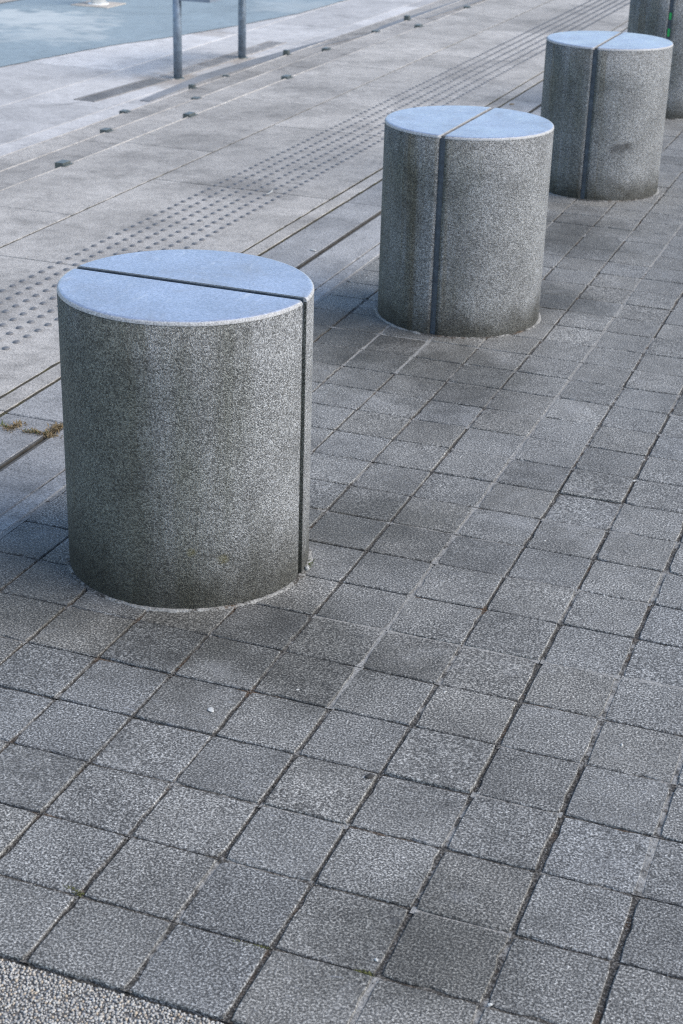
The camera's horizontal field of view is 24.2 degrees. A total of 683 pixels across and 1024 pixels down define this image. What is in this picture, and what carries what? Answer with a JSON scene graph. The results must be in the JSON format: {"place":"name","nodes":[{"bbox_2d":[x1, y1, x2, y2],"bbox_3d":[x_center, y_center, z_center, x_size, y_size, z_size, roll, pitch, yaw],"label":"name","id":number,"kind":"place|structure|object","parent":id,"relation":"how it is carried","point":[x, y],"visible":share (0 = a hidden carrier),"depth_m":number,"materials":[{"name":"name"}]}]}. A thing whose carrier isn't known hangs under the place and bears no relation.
{"place":"outdoors","nodes":[
{"label":"outdoors","id":0,"kind":"place"},
{"bbox_2d":[71,0,125,7],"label":"white post","id":1,"kind":"object","parent":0,"point":[98,3],"visible":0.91,"depth_m":13.21,"materials":[{"name":"paint"}]},
{"bbox_2d":[0,959,223,1023],"bbox_3d":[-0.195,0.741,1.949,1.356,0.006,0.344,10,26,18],"label":"gravel","id":2,"kind":"structure","parent":0,"point":[73,1000],"depth_m":2.13,"materials":[{"name":"grey gravel"}]},
{"bbox_2d":[0,0,344,66],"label":"court","id":3,"kind":"object","parent":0,"point":[30,30],"visible":0.95,"depth_m":12.42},
{"bbox_2d":[0,243,379,538],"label":"path joints","id":4,"kind":"object","parent":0,"point":[7,531],"visible":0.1,"depth_m":3.64,"materials":[{"name":"grey concrete"}]},
{"bbox_2d":[0,0,437,155],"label":"plaza","id":5,"kind":"structure","parent":0,"point":[38,103],"depth_m":10.44,"materials":[{"name":"concrete"}]},
{"bbox_2d":[74,78,169,101],"bbox_3d":[-1.326,-2.564,9.705,0.141,0.015,0.883,12,26,21],"label":"drain cover","id":6,"kind":"object","parent":5,"relation":"on","point":[119,90],"visible":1,"depth_m":9.67,"materials":[{"name":"grey metal"}]},
{"bbox_2d":[153,57,234,79],"bbox_3d":[-0.959,-2.912,10.493,0.141,0.015,0.935,11,26,19],"label":"drain cover","id":7,"kind":"object","parent":5,"relation":"on","point":[201,66],"visible":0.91,"depth_m":10.52,"materials":[{"name":"grey metal"}]},
{"bbox_2d":[172,0,247,79],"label":"panel stand","id":8,"kind":"object","parent":5,"relation":"on","point":[177,40],"visible":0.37,"depth_m":10.06,"materials":[{"name":"metal"}]},
{"bbox_2d":[0,0,485,189],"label":"steps","id":9,"kind":"structure","parent":5,"relation":"on","point":[40,165],"depth_m":8.70,"materials":[{"name":"stone"}]},
{"bbox_2d":[0,0,486,190],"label":"step edge","id":10,"kind":"object","parent":5,"relation":"on","point":[204,95],"visible":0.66,"depth_m":8.48,"materials":[{"name":"stone"}]},
{"bbox_2d":[55,160,73,168],"bbox_3d":[-1.166,-1.442,6.711,0.052,0.064,0.070,10,26,18],"label":"step cleat","id":11,"kind":"object","parent":10,"relation":"attached to","point":[63,163],"visible":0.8,"depth_m":6.68,"materials":[{"name":"grey metal"}]},
{"bbox_2d":[100,128,113,133],"bbox_3d":[-1.141,-1.834,7.770,0.048,0.061,0.064,10,26,17],"label":"step cleat","id":12,"kind":"object","parent":10,"relation":"attached to","point":[106,130],"visible":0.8,"depth_m":7.74,"materials":[{"name":"grey metal"}]},
{"bbox_2d":[119,109,130,113],"bbox_3d":[-1.171,-2.147,8.650,0.048,0.059,0.060,9,26,16],"label":"step cleat","id":13,"kind":"object","parent":10,"relation":"attached to","point":[124,111],"visible":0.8,"depth_m":8.63,"materials":[{"name":"grey metal"}]},
{"bbox_2d":[183,112,197,117],"bbox_3d":[-0.736,-1.909,7.767,0.048,0.063,0.070,12,26,21],"label":"step cleat","id":14,"kind":"object","parent":10,"relation":"attached to","point":[189,114],"visible":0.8,"depth_m":7.74,"materials":[{"name":"grey metal"}]},
{"bbox_2d":[188,84,197,89],"bbox_3d":[-0.873,-2.475,9.376,0.042,0.071,0.042,11,26,19],"label":"step cleat","id":15,"kind":"object","parent":10,"relation":"attached to","point":[192,86],"visible":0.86,"depth_m":9.36,"materials":[{"name":"grey metal"}]},
{"bbox_2d":[281,74,292,79],"bbox_3d":[-0.300,-2.386,8.841,0.048,0.062,0.074,10,26,18],"label":"step cleat","id":16,"kind":"object","parent":10,"relation":"attached to","point":[286,76],"visible":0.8,"depth_m":8.81,"materials":[{"name":"grey metal"}]},
{"bbox_2d":[283,49,290,55],"bbox_3d":[-0.362,-3.039,10.637,0.046,0.078,0.046,10,26,17],"label":"step cleat","id":17,"kind":"object","parent":10,"relation":"attached to","point":[286,52],"visible":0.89,"depth_m":10.61,"materials":[{"name":"grey metal"}]},
{"bbox_2d":[218,41,286,59],"bbox_3d":[-0.626,-3.261,11.281,0.141,0.015,0.913,10,26,18],"label":"drain cover","id":18,"kind":"object","parent":5,"relation":"on","point":[260,47],"visible":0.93,"depth_m":11.32,"materials":[{"name":"grey metal"}]},
{"bbox_2d":[140,0,484,101],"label":"ramp","id":19,"kind":"structure","parent":5,"relation":"on","point":[211,76],"depth_m":10.42,"materials":[{"name":"concrete"}]},
{"bbox_2d":[404,15,411,20],"bbox_3d":[0.489,-3.623,11.780,0.046,0.081,0.054,10,26,17],"label":"step cleat","id":20,"kind":"object","parent":19,"relation":"on","point":[406,17],"visible":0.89,"depth_m":11.76,"materials":[{"name":"grey metal"}]},
{"bbox_2d":[0,28,627,537],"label":"edge path","id":21,"kind":"structure","parent":0,"point":[30,472],"depth_m":5.16,"materials":[{"name":"grey concrete"}]},
{"bbox_2d":[1,420,62,437],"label":"dry grass","id":22,"kind":"structure","parent":21,"relation":"on","point":[48,433],"depth_m":3.98,"materials":[{"name":"beige plant"}]},
{"bbox_2d":[0,104,540,471],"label":"slot drain","id":23,"kind":"object","parent":21,"relation":"on","point":[21,453],"depth_m":5.43,"materials":[{"name":"metal"}]},
{"bbox_2d":[0,22,627,413],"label":"kerb","id":24,"kind":"structure","parent":21,"relation":"on","point":[27,390],"depth_m":5.84,"materials":[{"name":"stone"}]},
{"bbox_2d":[0,0,629,416],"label":"path","id":25,"kind":"structure","parent":0,"point":[30,206],"depth_m":6.85,"materials":[{"name":"grey concrete"}]},
{"bbox_2d":[0,0,628,349],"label":"tactile strip","id":26,"kind":"object","parent":25,"relation":"on","point":[86,260],"visible":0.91,"depth_m":6.68,"materials":[{"name":"concrete"}]},
{"bbox_2d":[0,119,682,1023],"bbox_3d":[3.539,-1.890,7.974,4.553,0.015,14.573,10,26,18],"label":"pavement","id":27,"kind":"structure","parent":0,"point":[450,741],"depth_m":2.81,"materials":[{"name":"grey stone"}]},
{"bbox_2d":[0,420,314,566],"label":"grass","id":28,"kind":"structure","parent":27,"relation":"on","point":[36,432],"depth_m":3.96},
{"bbox_2d":[57,249,313,612],"bbox_3d":[-0.312,-0.157,3.252,0.524,0.641,0.522,10,26,18],"label":"bollard","id":29,"kind":"object","parent":27,"relation":"on","point":[186,381],"visible":0.97,"depth_m":3.06,"materials":[{"name":"stone"}]},
{"bbox_2d":[65,885,373,976],"bbox_3d":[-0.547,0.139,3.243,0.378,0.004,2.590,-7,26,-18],"label":"moss","id":30,"kind":"object","parent":27,"relation":"on","point":[261,946],"visible":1,"depth_m":2.24,"materials":[{"name":"green plant"}]},
{"bbox_2d":[365,773,373,778],"bbox_3d":[0.045,0.434,2.624,0.016,0.004,0.009,-16,30,-34],"label":"pebble","id":31,"kind":"object","parent":27,"relation":"on","point":[369,776],"visible":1,"depth_m":2.62,"materials":[{"name":"stone"}]},
{"bbox_2d":[374,105,553,338],"bbox_3d":[0.369,-0.866,4.853,0.520,0.641,0.521,11,26,19],"label":"bollard","id":32,"kind":"object","parent":27,"relation":"on","point":[465,195],"visible":0.97,"depth_m":4.66,"materials":[{"name":"stone"}]},
{"bbox_2d":[541,31,672,202],"bbox_3d":[1.060,-1.591,6.489,0.520,0.641,0.521,10,26,18],"label":"bollard","id":33,"kind":"object","parent":27,"relation":"on","point":[604,101],"visible":0.88,"depth_m":6.29,"materials":[{"name":"stone"}]},
{"bbox_2d":[627,0,682,119],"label":"bollard","id":34,"kind":"object","parent":27,"relation":"on","point":[661,18],"visible":0.31,"depth_m":7.90,"materials":[{"name":"stone"}]}
]}

